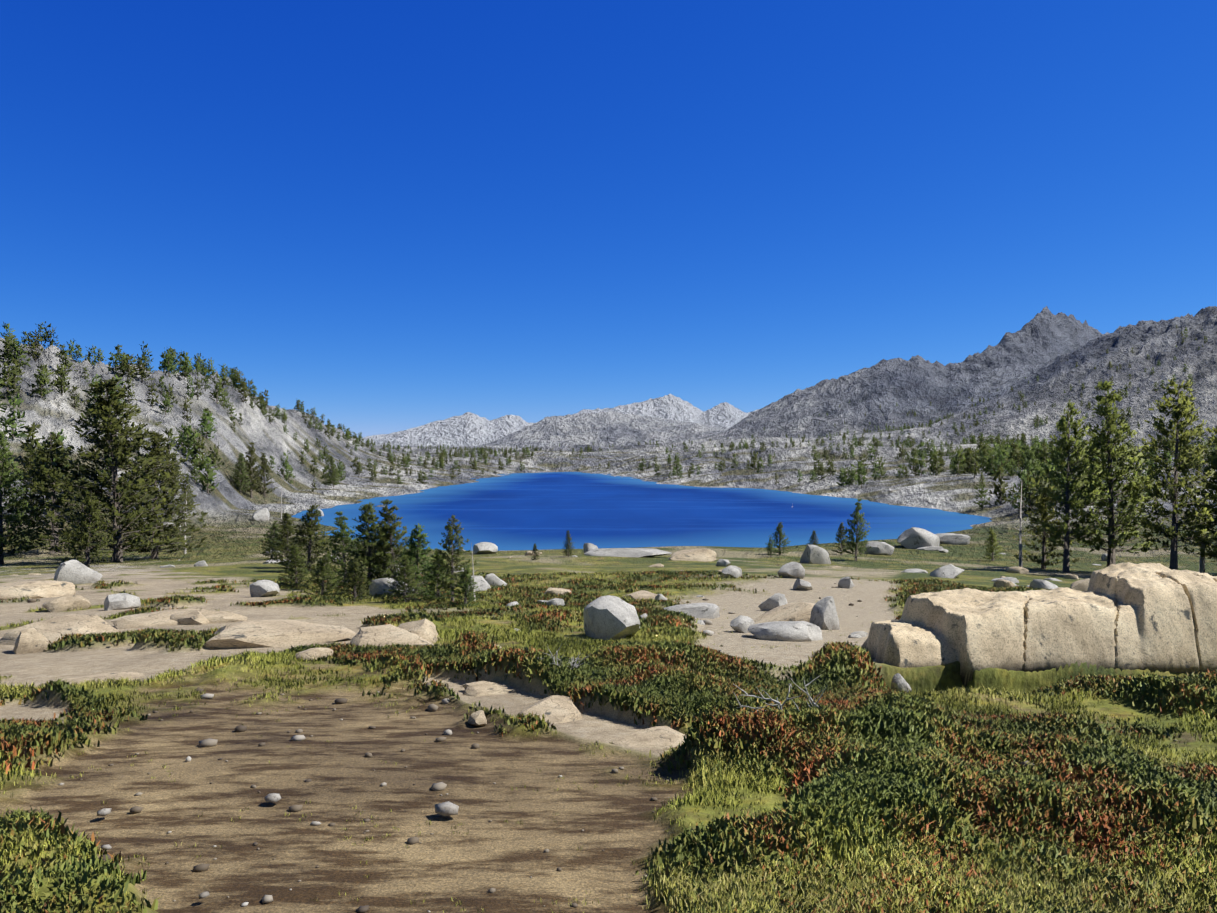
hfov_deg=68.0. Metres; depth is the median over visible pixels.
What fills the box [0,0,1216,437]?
sky
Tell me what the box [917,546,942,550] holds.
rock
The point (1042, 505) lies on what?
pine tree
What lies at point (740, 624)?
boulder
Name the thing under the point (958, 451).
pine tree
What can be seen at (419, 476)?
pine tree
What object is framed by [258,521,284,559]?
pine tree
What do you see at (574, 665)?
dead branch
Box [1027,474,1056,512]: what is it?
pine tree
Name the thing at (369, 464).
pine tree
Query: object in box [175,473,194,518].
pine tree
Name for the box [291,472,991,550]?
lake water
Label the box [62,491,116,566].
pine tree
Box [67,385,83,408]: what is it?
pine tree
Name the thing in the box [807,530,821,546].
pine tree
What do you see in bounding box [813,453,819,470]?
pine tree
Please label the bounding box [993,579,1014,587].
rock
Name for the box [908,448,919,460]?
pine tree
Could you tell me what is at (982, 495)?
pine tree
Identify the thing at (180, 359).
pine tree
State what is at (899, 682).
rock
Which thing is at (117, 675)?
slab boulder
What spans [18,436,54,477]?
pine tree
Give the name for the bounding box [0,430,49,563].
pine tree
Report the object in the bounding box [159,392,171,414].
pine tree
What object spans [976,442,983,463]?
pine tree
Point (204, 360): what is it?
pine tree
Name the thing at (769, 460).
pine tree
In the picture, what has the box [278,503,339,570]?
pine tree
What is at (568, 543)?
pine tree
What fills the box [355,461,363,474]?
pine tree
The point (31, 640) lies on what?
boulder
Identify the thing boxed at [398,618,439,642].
boulder
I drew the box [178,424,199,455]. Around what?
pine tree
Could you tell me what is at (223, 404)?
pine tree
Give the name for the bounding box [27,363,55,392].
pine tree
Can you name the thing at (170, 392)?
pine tree
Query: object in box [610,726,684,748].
slab boulder
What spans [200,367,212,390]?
pine tree
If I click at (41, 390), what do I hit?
pine tree
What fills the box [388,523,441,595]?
pine tree
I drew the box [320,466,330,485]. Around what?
pine tree
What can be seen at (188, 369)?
pine tree
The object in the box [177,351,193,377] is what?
pine tree
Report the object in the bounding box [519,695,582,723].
slab boulder
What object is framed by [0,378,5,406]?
pine tree
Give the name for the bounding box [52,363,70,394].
pine tree
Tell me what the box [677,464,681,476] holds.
pine tree
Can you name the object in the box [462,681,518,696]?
slab boulder
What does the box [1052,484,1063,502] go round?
pine tree
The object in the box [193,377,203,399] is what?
pine tree
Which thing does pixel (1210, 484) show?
pine tree
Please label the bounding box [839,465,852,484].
pine tree
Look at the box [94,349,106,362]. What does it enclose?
pine tree
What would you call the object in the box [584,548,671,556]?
boulder
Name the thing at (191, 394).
pine tree
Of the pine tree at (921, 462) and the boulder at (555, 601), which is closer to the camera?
the boulder at (555, 601)
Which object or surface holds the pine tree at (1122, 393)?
on the terrain ground at (510, 860)
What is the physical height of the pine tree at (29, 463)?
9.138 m
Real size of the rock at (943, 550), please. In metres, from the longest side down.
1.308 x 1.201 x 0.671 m
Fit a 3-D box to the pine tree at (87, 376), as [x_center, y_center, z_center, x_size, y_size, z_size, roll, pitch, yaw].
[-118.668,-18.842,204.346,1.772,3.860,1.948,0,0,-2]
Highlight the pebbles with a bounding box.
[27,583,1177,912]
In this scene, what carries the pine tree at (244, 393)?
on the terrain ground at (510, 860)
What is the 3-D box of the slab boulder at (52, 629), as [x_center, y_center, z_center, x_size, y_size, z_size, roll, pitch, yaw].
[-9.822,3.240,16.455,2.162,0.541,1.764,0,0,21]
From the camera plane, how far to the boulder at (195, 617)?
18.16 m
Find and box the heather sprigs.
[0,569,1216,912]
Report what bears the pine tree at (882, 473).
on the terrain ground at (510, 860)
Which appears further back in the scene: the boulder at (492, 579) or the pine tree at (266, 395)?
the pine tree at (266, 395)
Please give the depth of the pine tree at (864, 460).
321.46 m
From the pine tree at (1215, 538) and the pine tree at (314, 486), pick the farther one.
the pine tree at (314, 486)
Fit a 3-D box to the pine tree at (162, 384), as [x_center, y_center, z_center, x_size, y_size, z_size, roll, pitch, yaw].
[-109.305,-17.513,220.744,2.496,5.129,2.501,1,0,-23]
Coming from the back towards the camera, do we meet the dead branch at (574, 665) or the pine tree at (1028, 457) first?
the pine tree at (1028, 457)
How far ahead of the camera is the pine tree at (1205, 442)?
367.64 m
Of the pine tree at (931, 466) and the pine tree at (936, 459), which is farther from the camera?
the pine tree at (931, 466)
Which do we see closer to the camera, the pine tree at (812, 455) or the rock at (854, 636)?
the rock at (854, 636)
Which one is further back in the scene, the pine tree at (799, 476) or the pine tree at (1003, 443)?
the pine tree at (799, 476)
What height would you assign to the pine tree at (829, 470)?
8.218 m
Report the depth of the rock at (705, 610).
20.66 m
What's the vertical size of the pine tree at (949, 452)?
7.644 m
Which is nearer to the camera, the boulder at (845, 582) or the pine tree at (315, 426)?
the boulder at (845, 582)
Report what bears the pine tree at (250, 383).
on the terrain ground at (510, 860)
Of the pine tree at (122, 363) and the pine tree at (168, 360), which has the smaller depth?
the pine tree at (122, 363)
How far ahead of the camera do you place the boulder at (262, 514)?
152.47 m
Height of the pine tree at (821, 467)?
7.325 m
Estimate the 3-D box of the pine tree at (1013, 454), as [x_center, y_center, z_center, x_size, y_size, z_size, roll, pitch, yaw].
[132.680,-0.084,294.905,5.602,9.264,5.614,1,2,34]
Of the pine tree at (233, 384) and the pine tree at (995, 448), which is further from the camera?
the pine tree at (995, 448)
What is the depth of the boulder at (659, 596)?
28.41 m
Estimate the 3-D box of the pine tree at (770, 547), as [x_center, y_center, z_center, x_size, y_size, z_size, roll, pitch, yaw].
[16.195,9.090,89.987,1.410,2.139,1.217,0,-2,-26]
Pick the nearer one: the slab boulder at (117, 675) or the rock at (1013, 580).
the slab boulder at (117, 675)
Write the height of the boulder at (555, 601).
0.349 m
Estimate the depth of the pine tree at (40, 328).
215.21 m
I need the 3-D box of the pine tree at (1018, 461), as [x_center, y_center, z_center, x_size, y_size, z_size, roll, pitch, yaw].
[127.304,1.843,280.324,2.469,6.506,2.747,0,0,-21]
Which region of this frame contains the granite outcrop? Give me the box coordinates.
[861,562,1216,686]
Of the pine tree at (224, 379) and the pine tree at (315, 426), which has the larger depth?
the pine tree at (315, 426)
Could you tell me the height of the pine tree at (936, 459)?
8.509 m
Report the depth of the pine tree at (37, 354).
204.75 m
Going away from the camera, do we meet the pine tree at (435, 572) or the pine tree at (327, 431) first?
the pine tree at (435, 572)
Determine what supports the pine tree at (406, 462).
on the terrain ground at (510, 860)
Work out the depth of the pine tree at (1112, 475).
206.68 m
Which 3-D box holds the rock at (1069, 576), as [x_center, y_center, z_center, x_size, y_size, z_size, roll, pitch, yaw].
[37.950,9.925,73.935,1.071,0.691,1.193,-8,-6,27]
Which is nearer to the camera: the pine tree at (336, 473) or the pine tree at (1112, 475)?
the pine tree at (1112, 475)
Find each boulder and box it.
[0,580,75,599]
[0,614,122,644]
[13,627,50,653]
[34,672,143,686]
[41,594,90,611]
[54,560,101,584]
[104,593,140,610]
[110,608,247,628]
[170,610,208,624]
[204,619,356,648]
[249,580,279,596]
[251,508,269,520]
[294,648,332,661]
[349,624,433,647]
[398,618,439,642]
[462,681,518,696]
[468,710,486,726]
[473,542,497,553]
[485,573,506,586]
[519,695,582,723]
[546,598,564,606]
[583,543,597,552]
[583,595,639,639]
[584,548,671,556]
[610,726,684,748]
[655,594,666,599]
[668,548,716,561]
[716,559,730,566]
[722,565,741,577]
[730,615,754,632]
[758,593,786,610]
[777,562,804,578]
[793,579,812,589]
[800,544,830,563]
[809,596,839,629]
[838,577,854,588]
[864,541,893,554]
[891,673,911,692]
[897,527,939,548]
[935,533,970,544]
[1101,553,1106,560]
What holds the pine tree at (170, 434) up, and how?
on the terrain ground at (510, 860)
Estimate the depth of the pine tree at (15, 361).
175.84 m
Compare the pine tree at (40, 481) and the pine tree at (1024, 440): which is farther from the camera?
the pine tree at (1024, 440)
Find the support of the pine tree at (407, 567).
on the terrain ground at (510, 860)
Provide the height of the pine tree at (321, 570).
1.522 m
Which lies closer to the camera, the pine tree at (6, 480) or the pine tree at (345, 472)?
the pine tree at (6, 480)
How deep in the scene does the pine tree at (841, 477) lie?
295.94 m
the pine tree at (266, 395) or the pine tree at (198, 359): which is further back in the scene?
the pine tree at (266, 395)
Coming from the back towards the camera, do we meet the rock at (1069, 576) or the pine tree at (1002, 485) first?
the pine tree at (1002, 485)
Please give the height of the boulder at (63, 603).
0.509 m
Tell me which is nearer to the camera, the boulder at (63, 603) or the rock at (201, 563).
the boulder at (63, 603)
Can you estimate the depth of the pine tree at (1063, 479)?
177.49 m
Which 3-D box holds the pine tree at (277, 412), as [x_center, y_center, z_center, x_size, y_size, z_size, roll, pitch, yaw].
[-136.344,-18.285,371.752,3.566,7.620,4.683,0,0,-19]
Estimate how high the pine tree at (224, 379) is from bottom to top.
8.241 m
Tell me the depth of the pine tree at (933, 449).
381.03 m
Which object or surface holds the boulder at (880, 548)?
on the terrain ground at (510, 860)
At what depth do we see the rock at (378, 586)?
28.59 m
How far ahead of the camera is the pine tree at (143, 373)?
220.91 m
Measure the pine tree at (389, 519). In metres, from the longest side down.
3.509 x 2.490 x 2.150 m
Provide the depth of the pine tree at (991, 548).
95.18 m
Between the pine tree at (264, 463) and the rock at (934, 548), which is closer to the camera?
the rock at (934, 548)
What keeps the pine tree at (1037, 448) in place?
on the terrain ground at (510, 860)
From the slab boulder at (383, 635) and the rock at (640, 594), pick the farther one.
the rock at (640, 594)
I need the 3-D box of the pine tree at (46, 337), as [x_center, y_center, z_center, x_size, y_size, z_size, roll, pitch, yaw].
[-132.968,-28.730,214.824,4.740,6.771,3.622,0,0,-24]
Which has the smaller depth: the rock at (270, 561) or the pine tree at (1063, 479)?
the rock at (270, 561)
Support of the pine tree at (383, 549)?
on the terrain ground at (510, 860)
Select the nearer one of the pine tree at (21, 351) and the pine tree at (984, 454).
the pine tree at (21, 351)
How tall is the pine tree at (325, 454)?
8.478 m
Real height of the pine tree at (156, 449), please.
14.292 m
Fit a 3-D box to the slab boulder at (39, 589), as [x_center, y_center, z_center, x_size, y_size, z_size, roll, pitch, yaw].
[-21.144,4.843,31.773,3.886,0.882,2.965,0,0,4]
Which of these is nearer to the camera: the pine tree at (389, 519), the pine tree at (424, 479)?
the pine tree at (389, 519)
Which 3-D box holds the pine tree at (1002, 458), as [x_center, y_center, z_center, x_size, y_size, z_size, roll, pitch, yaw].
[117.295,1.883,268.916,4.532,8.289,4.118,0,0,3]
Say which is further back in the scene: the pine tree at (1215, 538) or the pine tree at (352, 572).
the pine tree at (1215, 538)
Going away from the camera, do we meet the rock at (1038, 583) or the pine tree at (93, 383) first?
the rock at (1038, 583)
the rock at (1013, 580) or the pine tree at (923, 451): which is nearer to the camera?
the rock at (1013, 580)
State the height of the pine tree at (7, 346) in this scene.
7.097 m
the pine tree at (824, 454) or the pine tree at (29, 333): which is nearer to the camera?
the pine tree at (29, 333)
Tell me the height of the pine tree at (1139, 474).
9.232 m
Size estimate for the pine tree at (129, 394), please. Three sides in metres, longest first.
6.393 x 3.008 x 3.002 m
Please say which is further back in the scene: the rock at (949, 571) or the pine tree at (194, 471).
the pine tree at (194, 471)
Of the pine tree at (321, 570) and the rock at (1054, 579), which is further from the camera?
the rock at (1054, 579)
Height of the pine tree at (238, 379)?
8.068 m
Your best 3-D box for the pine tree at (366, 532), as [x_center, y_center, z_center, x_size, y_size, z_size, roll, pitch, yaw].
[-8.222,3.212,30.727,2.252,3.359,2.467,0,0,-25]
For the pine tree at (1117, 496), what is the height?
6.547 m
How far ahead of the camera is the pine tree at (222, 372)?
318.70 m
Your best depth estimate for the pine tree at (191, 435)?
179.34 m
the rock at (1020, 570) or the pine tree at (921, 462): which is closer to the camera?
the rock at (1020, 570)
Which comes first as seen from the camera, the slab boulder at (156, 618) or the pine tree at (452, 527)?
the slab boulder at (156, 618)
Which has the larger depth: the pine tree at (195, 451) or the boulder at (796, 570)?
the pine tree at (195, 451)
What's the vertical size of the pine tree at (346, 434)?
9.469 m
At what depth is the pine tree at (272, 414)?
324.66 m
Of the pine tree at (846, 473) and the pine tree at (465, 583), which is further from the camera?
the pine tree at (846, 473)
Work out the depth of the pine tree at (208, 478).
168.45 m
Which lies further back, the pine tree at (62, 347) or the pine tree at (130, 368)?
the pine tree at (130, 368)
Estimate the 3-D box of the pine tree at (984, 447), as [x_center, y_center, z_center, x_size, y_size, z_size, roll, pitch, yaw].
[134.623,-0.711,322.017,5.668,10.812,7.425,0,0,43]
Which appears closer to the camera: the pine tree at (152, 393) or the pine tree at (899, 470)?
the pine tree at (152, 393)
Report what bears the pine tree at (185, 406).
on the terrain ground at (510, 860)
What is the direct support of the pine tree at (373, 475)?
on the terrain ground at (510, 860)
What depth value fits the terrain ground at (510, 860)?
13.48 m
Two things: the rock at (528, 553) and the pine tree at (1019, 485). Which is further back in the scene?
the pine tree at (1019, 485)
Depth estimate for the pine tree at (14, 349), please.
192.37 m
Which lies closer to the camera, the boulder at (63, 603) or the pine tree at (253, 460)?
the boulder at (63, 603)
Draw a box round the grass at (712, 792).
[0,570,1216,912]
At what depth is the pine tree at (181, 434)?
182.84 m
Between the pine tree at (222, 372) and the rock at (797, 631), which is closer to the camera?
the rock at (797, 631)
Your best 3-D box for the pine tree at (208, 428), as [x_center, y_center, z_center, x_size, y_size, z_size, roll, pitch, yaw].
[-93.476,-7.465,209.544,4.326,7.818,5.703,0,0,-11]
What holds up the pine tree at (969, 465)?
on the terrain ground at (510, 860)
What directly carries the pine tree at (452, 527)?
on the terrain ground at (510, 860)
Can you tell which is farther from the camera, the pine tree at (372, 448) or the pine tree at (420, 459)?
the pine tree at (372, 448)
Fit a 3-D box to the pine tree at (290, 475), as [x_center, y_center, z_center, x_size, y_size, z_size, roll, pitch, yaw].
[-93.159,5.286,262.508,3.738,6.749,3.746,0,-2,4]
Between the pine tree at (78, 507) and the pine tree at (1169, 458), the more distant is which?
the pine tree at (1169, 458)
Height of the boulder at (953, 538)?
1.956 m
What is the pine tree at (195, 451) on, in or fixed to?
on the terrain ground at (510, 860)
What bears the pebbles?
on the terrain ground at (510, 860)
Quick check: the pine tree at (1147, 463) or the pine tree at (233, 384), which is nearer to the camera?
the pine tree at (1147, 463)
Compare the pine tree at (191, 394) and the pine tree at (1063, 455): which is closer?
the pine tree at (1063, 455)
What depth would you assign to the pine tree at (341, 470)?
323.54 m
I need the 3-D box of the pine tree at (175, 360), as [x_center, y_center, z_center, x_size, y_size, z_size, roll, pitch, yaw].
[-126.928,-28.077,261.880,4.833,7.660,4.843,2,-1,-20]
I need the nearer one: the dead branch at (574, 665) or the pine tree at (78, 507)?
the dead branch at (574, 665)
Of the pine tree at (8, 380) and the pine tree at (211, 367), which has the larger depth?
the pine tree at (211, 367)
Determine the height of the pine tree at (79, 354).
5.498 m
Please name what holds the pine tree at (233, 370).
on the terrain ground at (510, 860)
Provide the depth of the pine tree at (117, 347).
227.48 m
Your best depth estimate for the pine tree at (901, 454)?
417.36 m
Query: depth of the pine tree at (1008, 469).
263.45 m
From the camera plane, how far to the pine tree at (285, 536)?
56.25 m
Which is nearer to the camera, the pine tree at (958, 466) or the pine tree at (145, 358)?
the pine tree at (145, 358)
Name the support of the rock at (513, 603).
on the terrain ground at (510, 860)
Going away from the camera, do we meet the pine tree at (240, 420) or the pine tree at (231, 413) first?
the pine tree at (231, 413)
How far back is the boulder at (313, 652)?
12.18 m
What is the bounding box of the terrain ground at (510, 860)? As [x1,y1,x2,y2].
[0,306,1216,912]
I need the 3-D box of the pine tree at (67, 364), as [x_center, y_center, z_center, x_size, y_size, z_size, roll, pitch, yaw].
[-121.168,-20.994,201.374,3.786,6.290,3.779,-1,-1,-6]
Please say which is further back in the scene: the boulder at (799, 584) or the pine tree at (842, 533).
the pine tree at (842, 533)
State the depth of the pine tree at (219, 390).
257.84 m
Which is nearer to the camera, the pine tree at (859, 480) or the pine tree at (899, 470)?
the pine tree at (859, 480)
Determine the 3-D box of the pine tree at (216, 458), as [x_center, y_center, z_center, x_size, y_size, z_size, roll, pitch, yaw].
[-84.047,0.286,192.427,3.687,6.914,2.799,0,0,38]
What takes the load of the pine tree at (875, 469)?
on the terrain ground at (510, 860)
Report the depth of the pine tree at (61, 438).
132.29 m
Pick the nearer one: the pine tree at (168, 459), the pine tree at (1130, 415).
the pine tree at (168, 459)
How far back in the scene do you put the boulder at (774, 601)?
24.78 m
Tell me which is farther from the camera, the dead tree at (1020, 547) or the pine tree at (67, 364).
the pine tree at (67, 364)
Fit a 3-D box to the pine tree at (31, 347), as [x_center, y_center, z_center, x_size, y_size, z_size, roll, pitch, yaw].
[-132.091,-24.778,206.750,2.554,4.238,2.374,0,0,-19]
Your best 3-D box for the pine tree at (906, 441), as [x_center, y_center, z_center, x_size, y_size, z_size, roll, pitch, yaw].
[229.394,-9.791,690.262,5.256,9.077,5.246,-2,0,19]
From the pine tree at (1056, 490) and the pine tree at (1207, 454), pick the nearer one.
the pine tree at (1056, 490)
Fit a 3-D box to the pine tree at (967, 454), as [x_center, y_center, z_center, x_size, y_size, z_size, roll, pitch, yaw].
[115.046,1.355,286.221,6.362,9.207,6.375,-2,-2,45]
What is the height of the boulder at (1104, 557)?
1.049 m
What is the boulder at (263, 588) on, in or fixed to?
on the terrain ground at (510, 860)
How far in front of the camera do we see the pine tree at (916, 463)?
300.70 m
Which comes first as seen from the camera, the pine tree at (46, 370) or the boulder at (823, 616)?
the boulder at (823, 616)
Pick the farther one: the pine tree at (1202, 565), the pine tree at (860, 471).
the pine tree at (860, 471)
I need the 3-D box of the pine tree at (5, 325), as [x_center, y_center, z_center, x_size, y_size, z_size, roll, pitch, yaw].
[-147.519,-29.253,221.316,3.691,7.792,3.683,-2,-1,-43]
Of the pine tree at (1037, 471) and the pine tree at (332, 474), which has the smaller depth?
the pine tree at (1037, 471)
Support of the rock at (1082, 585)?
on the terrain ground at (510, 860)
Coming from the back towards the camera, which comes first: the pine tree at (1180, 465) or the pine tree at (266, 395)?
the pine tree at (266, 395)
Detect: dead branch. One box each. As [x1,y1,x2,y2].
[545,645,588,669]
[733,675,827,711]
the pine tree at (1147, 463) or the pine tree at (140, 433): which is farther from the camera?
the pine tree at (1147, 463)
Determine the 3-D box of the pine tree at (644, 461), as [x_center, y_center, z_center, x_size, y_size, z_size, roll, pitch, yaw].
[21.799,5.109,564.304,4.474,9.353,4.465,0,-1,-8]
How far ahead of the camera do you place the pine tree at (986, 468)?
268.36 m
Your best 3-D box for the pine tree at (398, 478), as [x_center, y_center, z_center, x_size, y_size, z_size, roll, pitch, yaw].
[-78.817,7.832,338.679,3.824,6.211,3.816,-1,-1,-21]
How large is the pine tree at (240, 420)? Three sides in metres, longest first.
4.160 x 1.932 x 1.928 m
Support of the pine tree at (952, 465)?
on the terrain ground at (510, 860)
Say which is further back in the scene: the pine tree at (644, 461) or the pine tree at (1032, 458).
the pine tree at (644, 461)
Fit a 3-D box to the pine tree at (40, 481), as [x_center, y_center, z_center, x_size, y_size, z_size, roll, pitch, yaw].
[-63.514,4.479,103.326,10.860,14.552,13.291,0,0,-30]
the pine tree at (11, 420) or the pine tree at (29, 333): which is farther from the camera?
the pine tree at (29, 333)
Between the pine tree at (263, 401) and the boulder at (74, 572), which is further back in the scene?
the pine tree at (263, 401)
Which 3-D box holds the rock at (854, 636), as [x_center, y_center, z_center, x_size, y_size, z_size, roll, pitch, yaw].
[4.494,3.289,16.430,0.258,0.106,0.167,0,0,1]
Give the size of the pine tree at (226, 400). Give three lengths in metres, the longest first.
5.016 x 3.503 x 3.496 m
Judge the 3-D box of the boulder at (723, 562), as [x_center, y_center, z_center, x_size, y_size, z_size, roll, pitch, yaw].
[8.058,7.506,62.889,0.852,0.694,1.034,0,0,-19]
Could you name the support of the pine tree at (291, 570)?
on the terrain ground at (510, 860)
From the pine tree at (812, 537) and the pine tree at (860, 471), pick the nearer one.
the pine tree at (812, 537)
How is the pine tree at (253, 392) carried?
on the terrain ground at (510, 860)
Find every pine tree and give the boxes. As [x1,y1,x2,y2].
[0,322,14,339]
[0,333,19,361]
[0,356,20,398]
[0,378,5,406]
[0,393,26,438]
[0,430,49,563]
[2,432,106,553]
[6,363,21,392]
[7,357,24,380]
[8,337,23,361]
[14,343,30,366]
[14,453,50,517]
[15,422,42,462]
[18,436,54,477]
[20,330,29,345]
[25,377,207,562]
[27,331,37,344]
[27,339,36,354]
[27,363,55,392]
[28,329,43,361]
[30,366,52,398]
[35,322,44,343]
[40,321,59,348]
[43,429,70,478]
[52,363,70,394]
[55,344,67,358]
[55,349,77,373]
[59,378,66,395]
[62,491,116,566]
[63,466,103,515]
[66,340,77,355]
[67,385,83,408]
[71,343,84,362]
[79,391,100,426]
[80,366,89,378]
[85,344,97,365]
[86,374,101,400]
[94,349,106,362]
[99,455,111,482]
[100,430,215,558]
[106,352,120,372]
[106,375,124,412]
[109,385,127,416]
[112,344,122,365]
[115,352,132,376]
[117,354,141,378]
[123,377,137,402]
[129,354,154,382]
[134,421,146,449]
[137,341,154,371]
[144,382,158,407]
[156,375,166,394]
[158,347,178,376]
[159,352,165,369]
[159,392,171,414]
[161,383,177,411]
[161,426,182,461]
[162,349,179,371]
[164,455,178,485]
[166,346,179,370]
[169,453,183,487]
[173,423,192,446]
[175,352,183,371]
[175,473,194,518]
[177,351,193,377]
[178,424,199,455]
[179,355,196,378]
[179,397,192,422]
[179,428,209,464]
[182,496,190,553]
[184,377,194,398]
[187,458,201,482]
[188,434,206,472]
[192,351,204,369]
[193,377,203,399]
[195,361,200,375]
[195,451,218,493]
[198,410,216,440]
[200,357,208,374]
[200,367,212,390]
[201,407,213,424]
[205,357,217,379]
[209,371,227,404]
[209,443,224,470]
[218,364,226,379]
[218,367,230,387]
[219,392,225,408]
[221,393,233,406]
[226,404,237,420]
[228,372,242,390]
[230,367,239,381]
[231,452,251,492]
[232,370,243,391]
[238,382,252,402]
[238,413,243,425]
[239,442,265,498]
[245,379,254,396]
[249,384,257,400]
[254,452,279,496]
[257,394,266,408]
[258,398,268,416]
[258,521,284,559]
[260,389,268,406]
[264,513,312,567]
[268,408,275,423]
[268,456,275,468]
[273,406,281,418]
[277,450,292,479]
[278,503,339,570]
[278,545,312,587]
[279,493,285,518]
[282,413,288,423]
[282,464,294,483]
[297,553,345,596]
[299,450,306,463]
[303,437,309,451]
[309,455,319,476]
[311,478,317,491]
[312,417,318,429]
[316,511,372,582]
[318,422,323,431]
[320,444,329,462]
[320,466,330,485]
[324,424,329,436]
[325,456,343,486]
[330,424,335,434]
[330,464,340,482]
[331,502,400,593]
[334,559,372,600]
[337,459,344,480]
[339,464,345,479]
[343,429,350,440]
[349,457,363,471]
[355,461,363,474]
[359,499,422,583]
[362,520,398,577]
[364,458,372,470]
[369,443,376,452]
[369,465,378,481]
[380,555,429,603]
[388,460,396,475]
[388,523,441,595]
[393,469,403,483]
[401,456,410,466]
[405,454,412,464]
[416,469,422,482]
[417,456,422,466]
[418,547,459,600]
[420,472,428,483]
[431,515,476,600]
[438,458,444,468]
[447,565,479,606]
[449,468,455,479]
[452,460,459,468]
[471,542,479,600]
[530,544,539,559]
[561,530,576,556]
[640,458,645,470]
[655,464,661,476]
[672,459,680,473]
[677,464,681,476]
[719,461,726,471]
[730,454,738,468]
[748,451,759,469]
[754,457,764,472]
[766,537,776,556]
[767,454,772,466]
[769,522,792,554]
[797,469,802,483]
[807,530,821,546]
[809,469,817,481]
[810,444,817,456]
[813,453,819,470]
[815,463,825,479]
[822,447,829,459]
[825,458,835,475]
[831,522,851,554]
[836,466,847,486]
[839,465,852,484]
[841,499,871,560]
[842,462,857,485]
[848,447,855,458]
[854,461,867,478]
[856,454,868,474]
[856,461,868,487]
[866,442,877,460]
[870,460,880,480]
[873,454,888,478]
[894,440,906,459]
[894,464,904,477]
[904,466,910,477]
[905,438,911,447]
[905,451,911,461]
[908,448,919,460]
[908,450,919,472]
[910,460,918,475]
[915,451,927,475]
[916,441,928,459]
[925,439,933,454]
[927,449,938,475]
[928,444,937,462]
[930,451,942,475]
[934,450,948,472]
[945,445,952,458]
[949,445,967,472]
[949,457,957,474]
[951,453,963,475]
[959,447,982,472]
[962,452,977,473]
[967,448,979,477]
[973,482,991,508]
[976,441,992,466]
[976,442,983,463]
[979,448,993,472]
[979,449,997,474]
[979,472,985,485]
[982,457,992,474]
[983,528,1003,560]
[988,460,1009,504]
[990,457,1006,476]
[991,441,998,456]
[993,449,1008,473]
[995,439,1007,459]
[997,444,1009,466]
[1001,442,1015,468]
[1005,485,1016,506]
[1006,462,1011,475]
[1008,442,1022,465]
[1009,457,1017,477]
[1010,467,1031,508]
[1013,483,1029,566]
[1013,486,1079,568]
[1015,453,1022,469]
[1016,445,1035,469]
[1017,473,1047,515]
[1020,458,1035,487]
[1021,433,1026,444]
[1023,446,1034,469]
[1023,472,1031,503]
[1026,450,1037,472]
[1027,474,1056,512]
[1030,459,1044,485]
[1032,401,1110,572]
[1033,443,1041,458]
[1037,445,1050,465]
[1040,468,1055,500]
[1043,461,1058,491]
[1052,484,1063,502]
[1053,379,1170,566]
[1053,476,1071,500]
[1074,469,1097,507]
[1101,460,1125,489]
[1107,482,1125,508]
[1118,463,1151,509]
[1120,389,1125,398]
[1126,407,1132,418]
[1127,378,1216,569]
[1142,447,1153,467]
[1142,461,1155,481]
[1145,480,1163,512]
[1157,435,1163,449]
[1160,426,1216,558]
[1160,444,1173,467]
[1178,469,1216,561]
[1192,457,1204,470]
[1193,443,1216,572]
[1196,436,1211,458]
[1204,445,1213,466]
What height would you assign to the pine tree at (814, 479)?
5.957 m
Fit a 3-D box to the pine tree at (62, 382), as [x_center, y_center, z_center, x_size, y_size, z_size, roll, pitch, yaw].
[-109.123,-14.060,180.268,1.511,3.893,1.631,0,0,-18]
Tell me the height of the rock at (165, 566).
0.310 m
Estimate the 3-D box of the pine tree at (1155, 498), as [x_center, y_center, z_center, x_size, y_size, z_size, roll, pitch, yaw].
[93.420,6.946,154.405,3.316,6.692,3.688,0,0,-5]
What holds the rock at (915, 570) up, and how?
on the terrain ground at (510, 860)
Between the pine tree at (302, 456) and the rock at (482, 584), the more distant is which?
the pine tree at (302, 456)
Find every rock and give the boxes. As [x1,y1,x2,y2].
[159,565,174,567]
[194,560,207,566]
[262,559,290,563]
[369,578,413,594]
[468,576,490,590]
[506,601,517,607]
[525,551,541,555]
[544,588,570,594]
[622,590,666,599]
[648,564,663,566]
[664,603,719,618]
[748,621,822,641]
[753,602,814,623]
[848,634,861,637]
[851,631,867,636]
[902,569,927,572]
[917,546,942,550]
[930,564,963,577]
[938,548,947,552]
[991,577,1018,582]
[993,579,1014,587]
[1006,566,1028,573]
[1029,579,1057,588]
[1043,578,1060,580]
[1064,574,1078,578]
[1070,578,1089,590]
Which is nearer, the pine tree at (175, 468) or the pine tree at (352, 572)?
the pine tree at (352, 572)
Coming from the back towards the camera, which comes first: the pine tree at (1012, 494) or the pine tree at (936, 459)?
the pine tree at (936, 459)
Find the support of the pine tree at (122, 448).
on the terrain ground at (510, 860)
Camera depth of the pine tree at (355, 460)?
371.43 m
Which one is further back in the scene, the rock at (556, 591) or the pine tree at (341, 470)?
the pine tree at (341, 470)
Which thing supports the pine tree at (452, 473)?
on the terrain ground at (510, 860)
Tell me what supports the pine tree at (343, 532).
on the terrain ground at (510, 860)
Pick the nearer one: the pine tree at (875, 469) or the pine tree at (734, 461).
the pine tree at (875, 469)
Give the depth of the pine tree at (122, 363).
217.61 m
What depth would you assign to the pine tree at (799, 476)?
338.81 m

